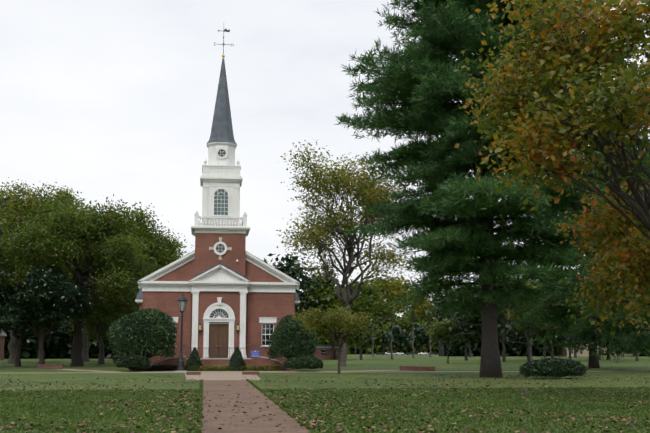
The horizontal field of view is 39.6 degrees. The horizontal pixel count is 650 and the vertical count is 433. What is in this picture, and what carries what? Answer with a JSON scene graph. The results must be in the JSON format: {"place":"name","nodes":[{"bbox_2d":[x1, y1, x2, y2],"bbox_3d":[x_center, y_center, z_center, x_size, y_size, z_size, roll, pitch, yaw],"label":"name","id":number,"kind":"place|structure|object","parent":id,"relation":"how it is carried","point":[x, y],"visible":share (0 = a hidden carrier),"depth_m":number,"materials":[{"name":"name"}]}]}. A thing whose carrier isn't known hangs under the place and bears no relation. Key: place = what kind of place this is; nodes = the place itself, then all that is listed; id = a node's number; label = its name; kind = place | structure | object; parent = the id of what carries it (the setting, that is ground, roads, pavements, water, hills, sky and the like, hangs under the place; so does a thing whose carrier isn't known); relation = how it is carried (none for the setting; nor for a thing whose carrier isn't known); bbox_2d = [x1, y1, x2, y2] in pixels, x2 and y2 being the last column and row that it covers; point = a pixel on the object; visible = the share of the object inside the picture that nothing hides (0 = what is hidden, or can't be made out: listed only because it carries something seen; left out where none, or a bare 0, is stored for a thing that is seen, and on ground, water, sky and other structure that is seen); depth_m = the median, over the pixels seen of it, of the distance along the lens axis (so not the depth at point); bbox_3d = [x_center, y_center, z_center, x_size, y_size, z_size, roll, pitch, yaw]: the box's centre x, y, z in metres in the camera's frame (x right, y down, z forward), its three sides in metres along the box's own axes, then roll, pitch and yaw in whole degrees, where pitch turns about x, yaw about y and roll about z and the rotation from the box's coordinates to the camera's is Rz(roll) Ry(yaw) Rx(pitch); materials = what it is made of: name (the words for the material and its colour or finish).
{"place":"outdoors","nodes":[
{"label":"outdoors","id":0,"kind":"place"},
{"bbox_2d":[0,197,18,334],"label":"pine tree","id":1,"kind":"object","parent":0,"point":[8,318],"depth_m":81.15,"materials":[{"name":"green plant"}]},
{"bbox_2d":[52,369,395,371],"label":"side path","id":2,"kind":"structure","parent":0,"point":[118,371],"depth_m":78.06,"materials":[{"name":"concrete"}]},
{"bbox_2d":[301,345,340,359],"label":"building","id":3,"kind":"structure","parent":0,"point":[322,352],"depth_m":183.89,"materials":[{"name":"brick"}]},
{"bbox_2d":[0,354,649,432],"bbox_3d":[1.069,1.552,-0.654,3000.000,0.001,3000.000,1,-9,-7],"label":"lawn","id":4,"kind":"structure","parent":0,"point":[357,367],"depth_m":59.75,"materials":[{"name":"green plant"}]},
{"bbox_2d":[0,330,6,359],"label":"building","id":5,"kind":"structure","parent":4,"relation":"on","point":[2,339],"depth_m":176.34,"materials":[{"name":"brick"}]},
{"bbox_2d":[0,211,32,300],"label":"oak tree","id":6,"kind":"object","parent":4,"relation":"on","point":[4,252],"depth_m":95.31,"materials":[{"name":"green plant"}]},
{"bbox_2d":[0,278,62,366],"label":"magnolia tree","id":7,"kind":"object","parent":4,"relation":"on","point":[3,299],"depth_m":98.91,"materials":[{"name":"green plant"}]},
{"bbox_2d":[0,177,85,363],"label":"oak tree","id":8,"kind":"object","parent":4,"relation":"on","point":[15,206],"depth_m":121.32,"materials":[{"name":"green plant"}]},
{"bbox_2d":[21,318,70,358],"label":"tree","id":9,"kind":"object","parent":4,"relation":"on","point":[52,330],"depth_m":201.42,"materials":[{"name":"green plant"}]},
{"bbox_2d":[0,264,97,363],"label":"magnolia tree","id":10,"kind":"object","parent":4,"relation":"on","point":[53,296],"depth_m":93.62,"materials":[{"name":"green plant"}]},
{"bbox_2d":[37,364,62,368],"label":"brick wall","id":11,"kind":"structure","parent":4,"relation":"on","point":[44,366],"depth_m":84.89,"materials":[{"name":"red brick"}]},
{"bbox_2d":[2,319,123,358],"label":"treeline","id":12,"kind":"object","parent":4,"relation":"on","point":[55,347],"depth_m":207.98,"materials":[{"name":"green plant"}]},
{"bbox_2d":[55,315,89,333],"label":"tree","id":13,"kind":"object","parent":4,"relation":"on","point":[62,322],"depth_m":162.01,"materials":[{"name":"green plant"}]},
{"bbox_2d":[0,192,167,366],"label":"oak tree","id":14,"kind":"object","parent":4,"relation":"on","point":[53,233],"depth_m":99.75,"materials":[{"name":"green plant"}]},
{"bbox_2d":[64,201,107,361],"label":"oak tree","id":15,"kind":"object","parent":4,"relation":"on","point":[85,355],"depth_m":144.02,"materials":[{"name":"brown plant"}]},
{"bbox_2d":[60,254,146,363],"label":"oak tree","id":16,"kind":"object","parent":4,"relation":"on","point":[116,305],"depth_m":116.85,"materials":[{"name":"green plant"}]},
{"bbox_2d":[112,340,129,362],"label":"shrub","id":17,"kind":"object","parent":4,"relation":"on","point":[114,359],"depth_m":76.36,"materials":[{"name":"green plant"}]},
{"bbox_2d":[73,203,192,353],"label":"oak tree","id":18,"kind":"object","parent":4,"relation":"on","point":[162,252],"depth_m":131.17,"materials":[{"name":"green plant"}]},
{"bbox_2d":[115,354,150,368],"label":"shrub","id":19,"kind":"object","parent":4,"relation":"on","point":[121,359],"depth_m":73.09,"materials":[{"name":"green plant"}]},
{"bbox_2d":[107,306,180,358],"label":"bush","id":20,"kind":"object","parent":4,"relation":"on","point":[169,324],"depth_m":74.72,"materials":[{"name":"green plant"}]},
{"bbox_2d":[128,364,186,370],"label":"groundcover leaves","id":21,"kind":"object","parent":4,"relation":"on","point":[159,367],"visible":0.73,"depth_m":76.20,"materials":[{"name":"green plant"}]},
{"bbox_2d":[135,29,299,370],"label":"chapel","id":22,"kind":"structure","parent":4,"relation":"on","point":[228,286],"depth_m":81.94,"materials":[{"name":"brick"}]},
{"bbox_2d":[186,365,279,370],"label":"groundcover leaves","id":23,"kind":"object","parent":4,"relation":"on","point":[247,368],"visible":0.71,"depth_m":76.42,"materials":[{"name":"green plant"}]},
{"bbox_2d":[251,350,259,362],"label":"marker sign","id":24,"kind":"object","parent":4,"relation":"on","point":[255,353],"visible":0.96,"depth_m":75.24,"materials":[{"name":"blue metal"}]},
{"bbox_2d":[266,313,317,360],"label":"holly bush","id":25,"kind":"object","parent":4,"relation":"on","point":[310,349],"depth_m":76.37,"materials":[{"name":"green plant"}]},
{"bbox_2d":[283,356,315,368],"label":"shrub","id":26,"kind":"object","parent":4,"relation":"on","point":[309,362],"depth_m":73.57,"materials":[{"name":"green plant"}]},
{"bbox_2d":[267,253,351,332],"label":"tree","id":27,"kind":"object","parent":4,"relation":"on","point":[294,271],"depth_m":184.70,"materials":[{"name":"green plant"}]},
{"bbox_2d":[307,357,323,368],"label":"shrub","id":28,"kind":"object","parent":4,"relation":"on","point":[318,361],"depth_m":74.86,"materials":[{"name":"green plant"}]},
{"bbox_2d":[308,301,331,339],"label":"tree","id":29,"kind":"object","parent":4,"relation":"on","point":[320,335],"depth_m":269.85,"materials":[{"name":"green plant"}]},
{"bbox_2d":[0,379,649,432],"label":"grass","id":30,"kind":"structure","parent":4,"relation":"on","point":[48,410],"depth_m":25.06,"materials":[{"name":"green plant"}]},
{"bbox_2d":[0,373,649,432],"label":"fallen leaves","id":31,"kind":"object","parent":4,"relation":"on","point":[369,428],"visible":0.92,"depth_m":27.61,"materials":[{"name":"brown plant"}]},
{"bbox_2d":[291,302,380,373],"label":"dogwood tree","id":32,"kind":"object","parent":4,"relation":"on","point":[310,322],"depth_m":67.04,"materials":[{"name":"green plant"}]},
{"bbox_2d":[297,276,380,359],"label":"tree","id":33,"kind":"object","parent":4,"relation":"on","point":[322,290],"depth_m":180.54,"materials":[{"name":"green plant"}]},
{"bbox_2d":[273,140,420,366],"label":"sparse tree","id":34,"kind":"object","parent":4,"relation":"on","point":[345,185],"depth_m":100.07,"materials":[{"name":"green plant"}]},
{"bbox_2d":[315,279,399,359],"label":"tree","id":35,"kind":"object","parent":4,"relation":"on","point":[365,298],"depth_m":179.04,"materials":[{"name":"green plant"}]},
{"bbox_2d":[338,325,378,354],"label":"tree","id":36,"kind":"object","parent":4,"relation":"on","point":[371,334],"depth_m":461.76,"materials":[{"name":"green plant"}]},
{"bbox_2d":[345,284,395,343],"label":"tree","id":37,"kind":"object","parent":4,"relation":"on","point":[375,329],"depth_m":280.55,"materials":[{"name":"green plant"}]},
{"bbox_2d":[316,307,437,353],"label":"treeline","id":38,"kind":"object","parent":4,"relation":"on","point":[406,321],"depth_m":549.65,"materials":[{"name":"green plant"}]},
{"bbox_2d":[374,320,390,354],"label":"tree","id":39,"kind":"object","parent":4,"relation":"on","point":[384,328],"depth_m":500.27,"materials":[{"name":"green plant"}]},
{"bbox_2d":[372,297,396,357],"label":"sycamore tree","id":40,"kind":"object","parent":4,"relation":"on","point":[373,339],"depth_m":250.82,"materials":[{"name":"plant"}]},
{"bbox_2d":[366,275,413,358],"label":"sycamore tree","id":41,"kind":"object","parent":4,"relation":"on","point":[392,294],"depth_m":190.92,"materials":[{"name":"green plant"}]},
{"bbox_2d":[377,324,411,352],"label":"tree","id":42,"kind":"object","parent":4,"relation":"on","point":[402,339],"depth_m":461.33,"materials":[{"name":"green plant"}]},
{"bbox_2d":[393,289,436,357],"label":"sycamore tree","id":43,"kind":"object","parent":4,"relation":"on","point":[416,305],"depth_m":231.66,"materials":[{"name":"green plant"}]},
{"bbox_2d":[400,366,434,370],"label":"brick wall","id":44,"kind":"structure","parent":4,"relation":"on","point":[415,368],"depth_m":77.76,"materials":[{"name":"red brick"}]},
{"bbox_2d":[409,324,434,352],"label":"tree","id":45,"kind":"object","parent":4,"relation":"on","point":[421,338],"depth_m":501.68,"materials":[{"name":"green plant"}]},
{"bbox_2d":[411,302,441,356],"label":"sycamore tree","id":46,"kind":"object","parent":4,"relation":"on","point":[420,311],"depth_m":262.42,"materials":[{"name":"green plant"}]},
{"bbox_2d":[419,318,444,336],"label":"tree","id":47,"kind":"object","parent":4,"relation":"on","point":[432,323],"visible":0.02,"depth_m":466.20,"materials":[{"name":"green plant"}]},
{"bbox_2d":[425,318,462,362],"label":"tree","id":48,"kind":"object","parent":4,"relation":"on","point":[441,332],"depth_m":125.82,"materials":[{"name":"green plant"}]},
{"bbox_2d":[425,281,476,360],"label":"tree","id":49,"kind":"object","parent":4,"relation":"on","point":[439,300],"depth_m":167.67,"materials":[{"name":"green plant"}]},
{"bbox_2d":[456,338,470,356],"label":"tree","id":50,"kind":"object","parent":4,"relation":"on","point":[469,349],"depth_m":267.89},
{"bbox_2d":[445,292,514,344],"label":"tree","id":51,"kind":"object","parent":4,"relation":"on","point":[468,328],"depth_m":120.67,"materials":[{"name":"green plant"}]},
{"bbox_2d":[333,0,633,377],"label":"pine tree","id":52,"kind":"object","parent":4,"relation":"on","point":[454,195],"depth_m":57.17,"materials":[{"name":"green plant"}]},
{"bbox_2d":[476,283,538,361],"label":"tree","id":53,"kind":"object","parent":4,"relation":"on","point":[504,348],"depth_m":142.58,"materials":[{"name":"plant"}]},
{"bbox_2d":[499,276,543,360],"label":"tree","id":54,"kind":"object","parent":4,"relation":"on","point":[530,343],"depth_m":153.73,"materials":[{"name":"plant"}]},
{"bbox_2d":[518,388,525,395],"bbox_3d":[7.087,6.337,32.447,0.306,0.330,0.114,1,-9,-7],"label":"squirrel","id":55,"kind":"object","parent":4,"relation":"on","point":[522,394],"visible":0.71,"depth_m":32.42,"materials":[{"name":"grey fur"}]},
{"bbox_2d":[498,279,562,359],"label":"tree","id":56,"kind":"object","parent":4,"relation":"on","point":[510,334],"depth_m":173.79,"materials":[{"name":"green plant"}]},
{"bbox_2d":[500,279,565,361],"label":"tree","id":57,"kind":"object","parent":4,"relation":"on","point":[514,314],"depth_m":102.39,"materials":[{"name":"green plant"}]},
{"bbox_2d":[438,328,649,355],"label":"treeline","id":58,"kind":"object","parent":4,"relation":"on","point":[517,349],"depth_m":310.47,"materials":[{"name":"green plant"}]},
{"bbox_2d":[542,334,545,357],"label":"tree","id":59,"kind":"object","parent":4,"relation":"on","point":[544,353],"visible":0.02,"depth_m":242.58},
{"bbox_2d":[509,280,584,357],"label":"tree","id":60,"kind":"object","parent":4,"relation":"on","point":[532,327],"depth_m":123.25,"materials":[{"name":"green plant"}]},
{"bbox_2d":[519,357,590,377],"bbox_3d":[13.948,9.162,54.848,4.379,1.207,3.116,1,-9,-7],"label":"spreading shrub","id":61,"kind":"object","parent":4,"relation":"on","point":[526,369],"depth_m":54.01,"materials":[{"name":"green plant"}]},
{"bbox_2d":[563,334,576,357],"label":"tree","id":62,"kind":"object","parent":4,"relation":"on","point":[575,355],"depth_m":233.04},
{"bbox_2d":[500,131,648,367],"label":"pine tree","id":63,"kind":"object","parent":4,"relation":"on","point":[551,318],"depth_m":89.70,"materials":[{"name":"green plant"}]},
{"bbox_2d":[569,305,582,359],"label":"tree","id":64,"kind":"object","parent":4,"relation":"on","point":[570,352],"depth_m":164.47,"materials":[{"name":"plant"}]},
{"bbox_2d":[553,336,631,355],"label":"building","id":65,"kind":"structure","parent":4,"relation":"on","point":[584,352],"depth_m":310.23,"materials":[{"name":"beige paint"}]},
{"bbox_2d":[544,62,649,360],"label":"pine tree","id":66,"kind":"object","parent":4,"relation":"on","point":[641,341],"depth_m":74.86,"materials":[{"name":"green plant"}]},
{"bbox_2d":[554,176,649,343],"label":"tree","id":67,"kind":"object","parent":4,"relation":"on","point":[621,258],"depth_m":31.30,"materials":[{"name":"green plant"}]},
{"bbox_2d":[609,328,620,362],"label":"tree","id":68,"kind":"object","parent":4,"relation":"on","point":[618,359],"depth_m":134.34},
{"bbox_2d":[606,325,640,359],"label":"tree","id":69,"kind":"object","parent":4,"relation":"on","point":[608,357],"depth_m":181.83,"materials":[{"name":"green plant"}]},
{"bbox_2d":[624,324,648,360],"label":"tree","id":70,"kind":"object","parent":4,"relation":"on","point":[636,358],"depth_m":155.62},
{"bbox_2d":[0,0,649,319],"label":"sky","id":71,"kind":"structure","parent":0,"point":[100,99],"materials":[{"name":"white"}]},
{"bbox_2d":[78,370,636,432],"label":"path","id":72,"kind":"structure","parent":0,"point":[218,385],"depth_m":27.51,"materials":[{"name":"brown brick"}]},
{"bbox_2d":[175,293,187,371],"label":"lamp post","id":73,"kind":"object","parent":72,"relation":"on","point":[182,300],"visible":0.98,"depth_m":74.82,"materials":[{"name":"black metal"}]},
{"bbox_2d":[186,372,200,374],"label":"brick kerb","id":74,"kind":"structure","parent":72,"relation":"on","point":[193,373],"depth_m":63.84,"materials":[{"name":"red brick"}]},
{"bbox_2d":[185,347,203,370],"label":"cone bush","id":75,"kind":"object","parent":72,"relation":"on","point":[194,352],"depth_m":76.01,"materials":[{"name":"green plant"}]},
{"bbox_2d":[227,347,245,370],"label":"cone bush","id":76,"kind":"object","parent":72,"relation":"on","point":[237,351],"depth_m":76.43,"materials":[{"name":"green plant"}]},
{"bbox_2d":[242,372,258,374],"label":"brick kerb","id":77,"kind":"structure","parent":72,"relation":"on","point":[250,373],"depth_m":64.33,"materials":[{"name":"red brick"}]},
{"bbox_2d":[453,0,649,239],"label":"autumn tree","id":78,"kind":"object","parent":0,"point":[555,60],"depth_m":28.12,"materials":[{"name":"green plant"}]}
]}

